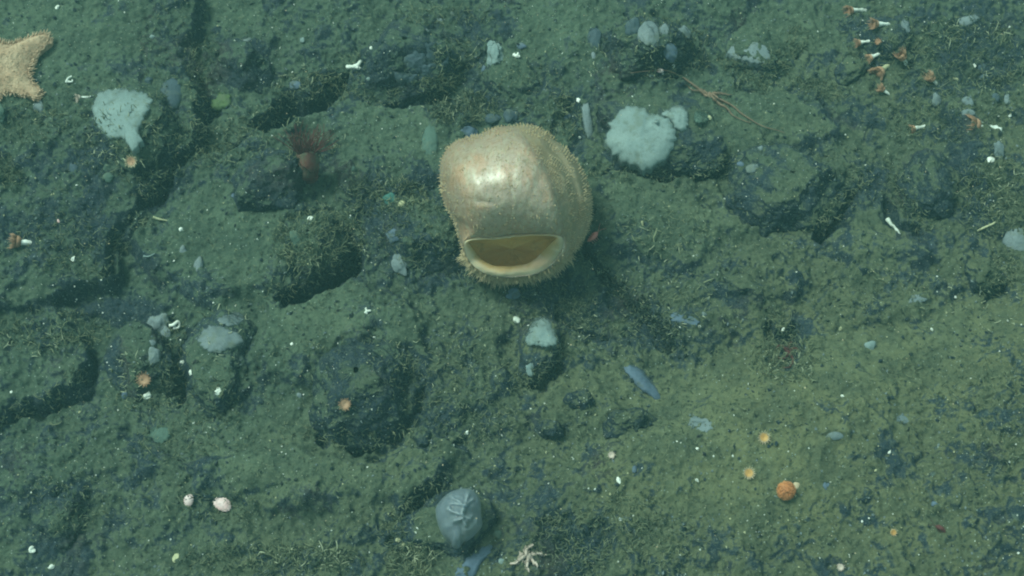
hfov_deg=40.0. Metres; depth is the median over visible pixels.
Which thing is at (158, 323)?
rounded sponge
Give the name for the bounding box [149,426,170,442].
cushion sponge
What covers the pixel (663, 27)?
rounded sponge
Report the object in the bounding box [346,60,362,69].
coral chip
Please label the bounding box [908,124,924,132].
cup coral
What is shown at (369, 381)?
boulder
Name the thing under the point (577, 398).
boulder
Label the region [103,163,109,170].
rounded sponge
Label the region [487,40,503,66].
ridged sponge
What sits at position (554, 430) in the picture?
boulder
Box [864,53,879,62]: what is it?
cup coral
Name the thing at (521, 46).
rounded sponge
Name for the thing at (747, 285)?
boulder
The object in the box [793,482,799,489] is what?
rounded sponge
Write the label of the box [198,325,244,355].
cushion sponge
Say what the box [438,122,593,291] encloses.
tunicate
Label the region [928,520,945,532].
shrimp
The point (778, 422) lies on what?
dark grit
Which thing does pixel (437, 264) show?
boulder
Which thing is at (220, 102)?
cushion sponge
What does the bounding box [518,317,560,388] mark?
boulder
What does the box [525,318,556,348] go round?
cushion sponge
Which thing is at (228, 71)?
boulder
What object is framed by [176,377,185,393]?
rounded sponge
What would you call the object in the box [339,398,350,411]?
round polyp
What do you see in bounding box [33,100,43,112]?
rounded sponge
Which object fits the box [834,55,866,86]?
boulder
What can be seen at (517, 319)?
rounded sponge
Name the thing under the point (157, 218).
worm tube
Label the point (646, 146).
cushion sponge
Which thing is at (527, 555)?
brittle star
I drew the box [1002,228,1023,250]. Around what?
cushion sponge
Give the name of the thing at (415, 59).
cushion sponge
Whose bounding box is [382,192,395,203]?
rounded sponge
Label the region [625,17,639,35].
rounded sponge
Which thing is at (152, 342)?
rounded sponge
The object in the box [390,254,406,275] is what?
rounded sponge
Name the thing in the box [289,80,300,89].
rounded sponge
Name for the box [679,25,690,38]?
rounded sponge
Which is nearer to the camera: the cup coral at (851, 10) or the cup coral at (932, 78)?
the cup coral at (932, 78)
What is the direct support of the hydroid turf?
on the seabed
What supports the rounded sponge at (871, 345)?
on the seabed
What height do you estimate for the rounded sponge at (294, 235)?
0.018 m
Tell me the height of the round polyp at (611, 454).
0.018 m
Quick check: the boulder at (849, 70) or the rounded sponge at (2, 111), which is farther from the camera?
the boulder at (849, 70)
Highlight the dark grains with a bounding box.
[582,241,687,359]
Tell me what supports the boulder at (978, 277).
on the seabed
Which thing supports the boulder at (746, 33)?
on the seabed
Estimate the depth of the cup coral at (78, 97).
2.73 m
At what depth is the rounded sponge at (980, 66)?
2.92 m
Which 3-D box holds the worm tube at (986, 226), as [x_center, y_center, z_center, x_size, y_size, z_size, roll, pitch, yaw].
[0.912,-0.117,2.703,0.035,0.020,0.005,-14,61,-8]
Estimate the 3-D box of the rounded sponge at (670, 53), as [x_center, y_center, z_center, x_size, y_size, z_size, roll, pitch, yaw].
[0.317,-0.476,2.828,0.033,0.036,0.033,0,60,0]
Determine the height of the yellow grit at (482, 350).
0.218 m
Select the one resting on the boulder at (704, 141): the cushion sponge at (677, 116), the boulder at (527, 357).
the cushion sponge at (677, 116)
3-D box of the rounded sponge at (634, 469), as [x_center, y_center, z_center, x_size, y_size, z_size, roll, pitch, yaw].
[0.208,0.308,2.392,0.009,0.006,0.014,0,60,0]
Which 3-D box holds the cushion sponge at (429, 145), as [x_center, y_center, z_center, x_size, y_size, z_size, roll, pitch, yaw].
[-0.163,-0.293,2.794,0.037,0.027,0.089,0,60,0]
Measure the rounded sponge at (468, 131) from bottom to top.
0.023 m
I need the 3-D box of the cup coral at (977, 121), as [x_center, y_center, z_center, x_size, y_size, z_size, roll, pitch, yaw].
[0.933,-0.324,2.787,0.078,0.043,0.040,0,60,0]
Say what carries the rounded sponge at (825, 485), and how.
on the seabed
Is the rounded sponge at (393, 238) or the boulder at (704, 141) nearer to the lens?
the rounded sponge at (393, 238)
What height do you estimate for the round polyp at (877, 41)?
0.019 m
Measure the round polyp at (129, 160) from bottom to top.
0.031 m
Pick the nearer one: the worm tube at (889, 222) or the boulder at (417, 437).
the boulder at (417, 437)
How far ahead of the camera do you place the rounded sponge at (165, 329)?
2.60 m
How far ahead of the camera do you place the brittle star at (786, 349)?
2.58 m
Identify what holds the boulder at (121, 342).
on the seabed
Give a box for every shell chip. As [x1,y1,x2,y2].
[28,546,35,552]
[143,391,151,399]
[172,553,178,562]
[215,387,220,394]
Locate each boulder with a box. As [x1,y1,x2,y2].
[31,482,91,549]
[93,82,182,174]
[103,322,177,401]
[182,309,257,418]
[215,38,273,93]
[231,147,306,211]
[284,211,351,293]
[308,338,411,455]
[347,16,462,107]
[371,194,468,273]
[393,487,497,557]
[413,430,430,447]
[444,429,463,444]
[482,45,539,98]
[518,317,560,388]
[538,419,563,439]
[563,389,594,410]
[595,88,726,182]
[601,16,696,81]
[602,407,657,438]
[719,143,844,242]
[722,273,764,300]
[723,23,794,82]
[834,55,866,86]
[859,14,914,69]
[896,148,960,219]
[964,257,1002,293]
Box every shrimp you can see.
[587,225,601,242]
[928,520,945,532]
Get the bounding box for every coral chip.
[65,75,72,82]
[169,320,180,329]
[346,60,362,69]
[512,52,519,57]
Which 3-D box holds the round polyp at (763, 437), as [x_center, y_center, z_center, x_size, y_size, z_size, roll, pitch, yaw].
[0.432,0.258,2.414,0.024,0.027,0.027,0,60,0]
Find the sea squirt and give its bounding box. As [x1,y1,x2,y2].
[435,488,481,548]
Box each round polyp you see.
[124,154,137,167]
[135,371,150,386]
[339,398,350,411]
[607,451,615,458]
[743,466,754,479]
[758,431,770,444]
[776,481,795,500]
[836,564,844,570]
[874,38,881,44]
[890,529,897,535]
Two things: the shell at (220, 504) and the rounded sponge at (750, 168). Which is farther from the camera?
the rounded sponge at (750, 168)
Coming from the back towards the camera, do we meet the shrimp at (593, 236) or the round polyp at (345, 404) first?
the shrimp at (593, 236)
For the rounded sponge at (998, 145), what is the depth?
2.74 m
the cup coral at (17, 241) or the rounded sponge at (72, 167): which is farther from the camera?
the rounded sponge at (72, 167)
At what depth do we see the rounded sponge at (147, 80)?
2.79 m
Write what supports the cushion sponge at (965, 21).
on the seabed
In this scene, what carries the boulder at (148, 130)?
on the seabed
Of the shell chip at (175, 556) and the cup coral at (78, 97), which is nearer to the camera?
the shell chip at (175, 556)
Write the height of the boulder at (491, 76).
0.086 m
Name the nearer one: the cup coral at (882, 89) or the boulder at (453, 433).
the boulder at (453, 433)
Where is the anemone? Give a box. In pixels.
[274,121,337,183]
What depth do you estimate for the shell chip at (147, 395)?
2.53 m
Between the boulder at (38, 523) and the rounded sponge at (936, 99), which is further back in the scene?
the rounded sponge at (936, 99)
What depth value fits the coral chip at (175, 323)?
2.60 m
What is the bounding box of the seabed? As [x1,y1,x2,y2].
[0,0,1023,575]
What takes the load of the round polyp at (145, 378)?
on the boulder at (121, 342)
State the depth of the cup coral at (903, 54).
2.89 m
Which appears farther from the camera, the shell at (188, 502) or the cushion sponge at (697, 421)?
the cushion sponge at (697, 421)
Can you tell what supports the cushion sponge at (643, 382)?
on the seabed
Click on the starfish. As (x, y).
(16, 72)
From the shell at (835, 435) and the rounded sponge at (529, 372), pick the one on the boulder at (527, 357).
the rounded sponge at (529, 372)
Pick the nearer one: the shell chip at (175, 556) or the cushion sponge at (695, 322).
the shell chip at (175, 556)
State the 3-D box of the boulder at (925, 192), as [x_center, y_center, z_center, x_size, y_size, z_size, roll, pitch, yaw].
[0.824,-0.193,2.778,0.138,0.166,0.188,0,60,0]
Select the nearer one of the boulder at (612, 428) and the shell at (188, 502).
the shell at (188, 502)
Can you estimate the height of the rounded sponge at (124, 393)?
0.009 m
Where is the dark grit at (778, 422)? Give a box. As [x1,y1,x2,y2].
[0,0,1023,575]
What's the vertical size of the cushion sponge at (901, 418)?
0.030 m
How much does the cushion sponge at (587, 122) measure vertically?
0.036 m
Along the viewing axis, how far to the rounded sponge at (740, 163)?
2.73 m
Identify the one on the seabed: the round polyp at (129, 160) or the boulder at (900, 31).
the boulder at (900, 31)
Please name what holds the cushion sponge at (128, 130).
on the boulder at (148, 130)
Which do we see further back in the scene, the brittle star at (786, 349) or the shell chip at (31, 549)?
the brittle star at (786, 349)
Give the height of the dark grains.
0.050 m
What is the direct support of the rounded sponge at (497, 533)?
on the seabed
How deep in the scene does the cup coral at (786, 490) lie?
2.35 m
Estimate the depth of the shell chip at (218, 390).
2.48 m
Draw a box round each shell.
[183,494,193,506]
[213,497,231,511]
[826,432,843,439]
[986,157,994,162]
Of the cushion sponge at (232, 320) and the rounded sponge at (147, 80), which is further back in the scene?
the rounded sponge at (147, 80)
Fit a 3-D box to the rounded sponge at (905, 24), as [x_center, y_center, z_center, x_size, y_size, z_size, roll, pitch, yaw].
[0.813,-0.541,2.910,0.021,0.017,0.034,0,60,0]
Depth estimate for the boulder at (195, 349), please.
2.51 m
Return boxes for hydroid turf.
[0,0,1023,575]
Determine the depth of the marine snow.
2.04 m
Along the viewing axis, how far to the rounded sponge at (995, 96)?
2.82 m
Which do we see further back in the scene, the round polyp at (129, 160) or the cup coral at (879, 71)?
the cup coral at (879, 71)
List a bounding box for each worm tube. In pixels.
[153,216,166,220]
[885,217,900,233]
[978,222,995,231]
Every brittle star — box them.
[510,544,546,571]
[632,70,784,132]
[776,342,797,368]
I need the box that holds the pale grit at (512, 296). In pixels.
[0,0,1023,575]
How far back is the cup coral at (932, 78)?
2.87 m
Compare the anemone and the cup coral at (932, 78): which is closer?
the anemone
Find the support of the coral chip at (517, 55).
on the boulder at (491, 76)
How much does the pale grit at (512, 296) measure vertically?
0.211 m
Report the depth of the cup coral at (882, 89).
2.88 m
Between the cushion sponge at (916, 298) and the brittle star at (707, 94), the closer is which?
the cushion sponge at (916, 298)
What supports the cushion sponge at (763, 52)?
on the boulder at (746, 33)
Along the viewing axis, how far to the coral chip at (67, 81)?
2.76 m
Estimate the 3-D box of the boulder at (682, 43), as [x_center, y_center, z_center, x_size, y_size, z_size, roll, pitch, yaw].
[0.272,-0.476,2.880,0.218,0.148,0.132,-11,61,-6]
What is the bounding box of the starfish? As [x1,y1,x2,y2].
[0,29,53,101]
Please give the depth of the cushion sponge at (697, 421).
2.45 m
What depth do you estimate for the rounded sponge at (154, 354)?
2.53 m
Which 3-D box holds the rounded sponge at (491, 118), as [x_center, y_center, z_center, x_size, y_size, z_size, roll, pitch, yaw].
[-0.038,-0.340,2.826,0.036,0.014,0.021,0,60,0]
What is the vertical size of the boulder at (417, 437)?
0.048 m
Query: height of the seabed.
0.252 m
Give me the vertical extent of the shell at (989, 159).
0.008 m
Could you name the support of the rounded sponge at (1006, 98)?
on the seabed
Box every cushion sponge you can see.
[92,88,153,155]
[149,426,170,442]
[160,78,181,110]
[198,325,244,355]
[210,92,231,114]
[217,313,242,326]
[394,42,449,84]
[421,124,438,154]
[455,544,492,575]
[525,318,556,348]
[582,103,592,139]
[605,106,676,175]
[624,365,660,399]
[662,106,688,131]
[670,312,699,325]
[688,416,712,432]
[694,111,709,125]
[725,39,769,67]
[896,415,908,423]
[908,294,926,302]
[958,14,980,25]
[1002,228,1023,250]
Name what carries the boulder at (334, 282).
on the seabed
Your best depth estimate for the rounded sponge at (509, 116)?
2.82 m
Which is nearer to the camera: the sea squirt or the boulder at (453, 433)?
the sea squirt
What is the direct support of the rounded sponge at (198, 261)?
on the seabed
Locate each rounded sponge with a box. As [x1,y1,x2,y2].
[0,103,4,123]
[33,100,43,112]
[69,163,77,171]
[102,172,113,182]
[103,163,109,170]
[121,392,127,398]
[144,77,152,84]
[147,313,168,331]
[148,346,160,366]
[149,339,155,345]
[160,326,170,336]
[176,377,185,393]
[179,245,186,252]
[193,256,202,271]
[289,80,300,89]
[289,228,301,246]
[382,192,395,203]
[385,228,398,242]
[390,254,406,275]
[460,126,477,137]
[484,113,501,122]
[493,530,501,538]
[503,109,517,122]
[506,287,521,298]
[513,316,520,323]
[517,42,526,49]
[526,363,533,376]
[587,28,601,48]
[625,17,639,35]
[632,466,636,472]
[638,21,659,45]
[658,23,668,33]
[663,43,677,62]
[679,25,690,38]
[736,161,743,165]
[745,164,757,173]
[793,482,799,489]
[823,482,829,489]
[864,341,876,349]
[901,19,909,32]
[932,93,941,106]
[961,96,973,106]
[961,109,975,115]
[978,63,986,70]
[992,93,999,101]
[994,140,1003,158]
[1004,94,1009,104]
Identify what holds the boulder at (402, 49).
on the seabed
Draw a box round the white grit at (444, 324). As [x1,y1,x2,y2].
[0,0,1023,575]
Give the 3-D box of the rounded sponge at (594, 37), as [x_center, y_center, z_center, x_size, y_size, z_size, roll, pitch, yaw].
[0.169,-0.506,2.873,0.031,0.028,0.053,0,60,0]
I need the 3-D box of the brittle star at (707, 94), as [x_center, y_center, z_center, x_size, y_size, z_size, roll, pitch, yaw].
[0.401,-0.390,2.828,0.328,0.051,0.070,20,62,11]
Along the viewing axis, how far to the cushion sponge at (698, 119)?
2.73 m
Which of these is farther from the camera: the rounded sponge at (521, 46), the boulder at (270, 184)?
the rounded sponge at (521, 46)
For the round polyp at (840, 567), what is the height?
0.017 m
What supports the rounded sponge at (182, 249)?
on the seabed
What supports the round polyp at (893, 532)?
on the seabed
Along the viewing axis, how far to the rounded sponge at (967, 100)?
2.81 m
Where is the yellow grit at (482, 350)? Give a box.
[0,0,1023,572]
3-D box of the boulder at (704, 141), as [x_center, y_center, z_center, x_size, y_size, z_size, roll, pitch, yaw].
[0.290,-0.284,2.804,0.266,0.165,0.201,0,60,0]
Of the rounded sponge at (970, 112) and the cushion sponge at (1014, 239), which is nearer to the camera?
the cushion sponge at (1014, 239)
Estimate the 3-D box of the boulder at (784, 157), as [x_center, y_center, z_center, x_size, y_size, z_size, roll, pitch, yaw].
[0.520,-0.175,2.768,0.279,0.191,0.255,0,60,0]
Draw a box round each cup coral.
[7,233,31,248]
[75,94,92,102]
[843,5,866,17]
[854,38,869,48]
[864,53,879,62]
[866,17,889,29]
[868,64,889,80]
[875,82,889,94]
[892,47,907,65]
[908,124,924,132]
[922,70,936,84]
[965,114,1001,131]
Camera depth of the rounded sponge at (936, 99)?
2.85 m
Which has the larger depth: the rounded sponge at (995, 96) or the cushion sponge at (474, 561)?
the rounded sponge at (995, 96)
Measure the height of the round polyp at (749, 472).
0.026 m
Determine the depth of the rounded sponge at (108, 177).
2.67 m
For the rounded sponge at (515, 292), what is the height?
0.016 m
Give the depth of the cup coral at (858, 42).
2.91 m
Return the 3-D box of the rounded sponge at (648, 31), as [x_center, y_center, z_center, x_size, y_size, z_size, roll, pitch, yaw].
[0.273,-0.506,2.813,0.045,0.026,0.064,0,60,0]
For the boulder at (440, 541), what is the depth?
2.36 m
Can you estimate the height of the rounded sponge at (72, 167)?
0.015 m
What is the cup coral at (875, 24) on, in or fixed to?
on the boulder at (900, 31)
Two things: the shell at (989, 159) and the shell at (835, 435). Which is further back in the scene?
the shell at (989, 159)
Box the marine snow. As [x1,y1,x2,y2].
[10,1,1023,561]
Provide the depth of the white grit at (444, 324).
2.59 m
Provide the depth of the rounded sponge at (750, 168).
2.70 m
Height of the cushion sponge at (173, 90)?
0.030 m

